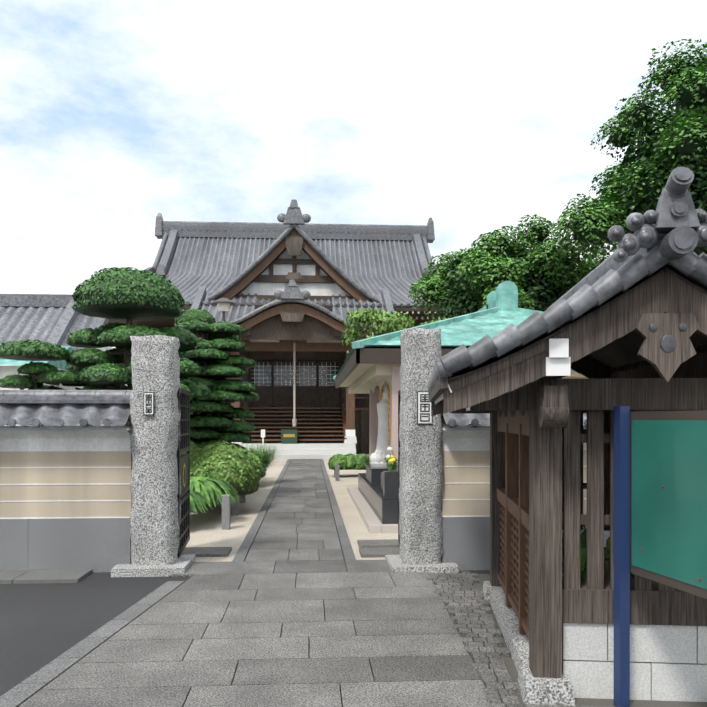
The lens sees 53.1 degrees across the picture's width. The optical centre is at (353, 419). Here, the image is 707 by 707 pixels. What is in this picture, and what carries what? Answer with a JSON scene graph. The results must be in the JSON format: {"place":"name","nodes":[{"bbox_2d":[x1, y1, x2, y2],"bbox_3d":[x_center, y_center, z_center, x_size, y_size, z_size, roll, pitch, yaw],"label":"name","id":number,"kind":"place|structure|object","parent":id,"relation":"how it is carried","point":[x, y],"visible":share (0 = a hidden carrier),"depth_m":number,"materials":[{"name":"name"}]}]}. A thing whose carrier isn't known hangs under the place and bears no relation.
{"place":"outdoors","nodes":[
{"label":"outdoors","id":0,"kind":"place"},
{"bbox_2d":[0,459,486,706],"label":"paving","id":1,"kind":"structure","parent":0,"point":[294,603],"depth_m":4.89,"materials":[{"name":"grey stone"}]},
{"bbox_2d":[111,328,458,576],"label":"gate pillars","id":2,"kind":"structure","parent":1,"relation":"on","point":[154,416],"depth_m":7.06,"materials":[{"name":"stone"}]},
{"bbox_2d":[177,387,399,557],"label":"gates","id":3,"kind":"object","parent":2,"relation":"attached to","point":[183,461],"visible":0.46,"depth_m":7.96,"materials":[{"name":"black metal"}]},
{"bbox_2d":[0,570,489,695],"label":"asphalt ground","id":4,"kind":"structure","parent":0,"point":[42,625],"depth_m":5.57,"materials":[{"name":"grey asphalt"}]},
{"bbox_2d":[0,569,91,583],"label":"stone slab","id":5,"kind":"object","parent":4,"relation":"on","point":[42,576],"visible":1,"depth_m":6.72,"materials":[{"name":"stone"}]},
{"bbox_2d":[0,390,131,572],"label":"wall","id":6,"kind":"structure","parent":4,"relation":"on","point":[65,497],"depth_m":7.06,"materials":[{"name":"paint"}]},
{"bbox_2d":[441,412,609,569],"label":"wall","id":7,"kind":"structure","parent":4,"relation":"on","point":[465,499],"depth_m":7.18,"materials":[{"name":"paint"}]},
{"bbox_2d":[427,571,706,706],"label":"cobbles","id":8,"kind":"object","parent":4,"relation":"on","point":[468,608],"visible":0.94,"depth_m":4.73,"materials":[{"name":"grey stone"}]},
{"bbox_2d":[427,167,706,705],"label":"pavilion","id":9,"kind":"structure","parent":8,"relation":"on","point":[624,323],"depth_m":3.83,"materials":[{"name":"wood"}]},
{"bbox_2d":[614,406,706,706],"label":"noticeboard","id":10,"kind":"object","parent":8,"relation":"on","point":[660,496],"visible":0.98,"depth_m":3.51,"materials":[{"name":"blue"}]},
{"bbox_2d":[186,454,397,561],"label":"gravel","id":11,"kind":"structure","parent":0,"point":[206,530],"depth_m":10.78,"materials":[{"name":"beige gravel"}]},
{"bbox_2d":[0,339,79,425],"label":"pruned pine tree","id":12,"kind":"object","parent":11,"relation":"on","point":[39,375],"visible":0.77,"depth_m":10.41,"materials":[{"name":"green plant"}]},
{"bbox_2d":[0,294,126,425],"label":"neighbouring building","id":13,"kind":"structure","parent":11,"relation":"on","point":[54,319],"depth_m":19.32,"materials":[{"name":"tile"}]},
{"bbox_2d":[62,267,212,432],"bbox_3d":[-3.581,-0.439,11.355,2.543,3.944,2.020,0,0,-4],"label":"pruned pine tree","id":14,"kind":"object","parent":11,"relation":"on","point":[128,295],"depth_m":10.84,"materials":[{"name":"green plant"}]},
{"bbox_2d":[174,308,259,500],"bbox_3d":[-2.709,-0.264,13.248,1.863,3.628,1.867,0,0,-4],"label":"pruned conifer tree","id":15,"kind":"object","parent":11,"relation":"on","point":[212,421],"visible":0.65,"depth_m":12.74,"materials":[{"name":"green plant"}]},
{"bbox_2d":[211,298,235,402],"bbox_3d":[-3.872,-1.046,21.080,0.720,5.150,0.702,0,0,-4],"label":"lamp","id":16,"kind":"object","parent":11,"relation":"on","point":[223,305],"visible":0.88,"depth_m":20.94,"materials":[{"name":"grey"}]},
{"bbox_2d":[180,440,368,513],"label":"shrubs","id":17,"kind":"object","parent":11,"relation":"on","point":[218,469],"visible":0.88,"depth_m":11.23,"materials":[{"name":"green plant"}]},
{"bbox_2d":[108,199,452,459],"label":"temple","id":18,"kind":"structure","parent":11,"relation":"on","point":[296,286],"depth_m":30.97,"materials":[{"name":"tile"}]},
{"bbox_2d":[222,465,339,529],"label":"bollards","id":19,"kind":"object","parent":11,"relation":"on","point":[226,511],"visible":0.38,"depth_m":9.79,"materials":[{"name":"grey stone"}]},
{"bbox_2d":[341,308,451,352],"bbox_3d":[2.286,-0.944,20.385,6.142,4.946,2.375,0,0,39],"label":"tree","id":20,"kind":"object","parent":11,"relation":"on","point":[382,322],"visible":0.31,"depth_m":21.22,"materials":[{"name":"green plant"}]},
{"bbox_2d":[333,281,587,532],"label":"statue hall","id":21,"kind":"structure","parent":11,"relation":"on","point":[371,366],"depth_m":11.11,"materials":[{"name":"teal metal"}]},
{"bbox_2d":[407,214,610,318],"bbox_3d":[5.039,-2.378,22.329,5.644,7.826,5.683,0,0,-29],"label":"tree","id":22,"kind":"object","parent":11,"relation":"on","point":[543,278],"visible":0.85,"depth_m":20.88,"materials":[{"name":"green plant"}]},
{"bbox_2d":[551,39,706,264],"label":"tree","id":23,"kind":"object","parent":11,"relation":"on","point":[637,182],"visible":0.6,"depth_m":18.64,"materials":[{"name":"green plant"}]},
{"bbox_2d":[0,0,706,348],"label":"sky","id":24,"kind":"structure","parent":0,"point":[474,118],"materials":[{"name":"white"}]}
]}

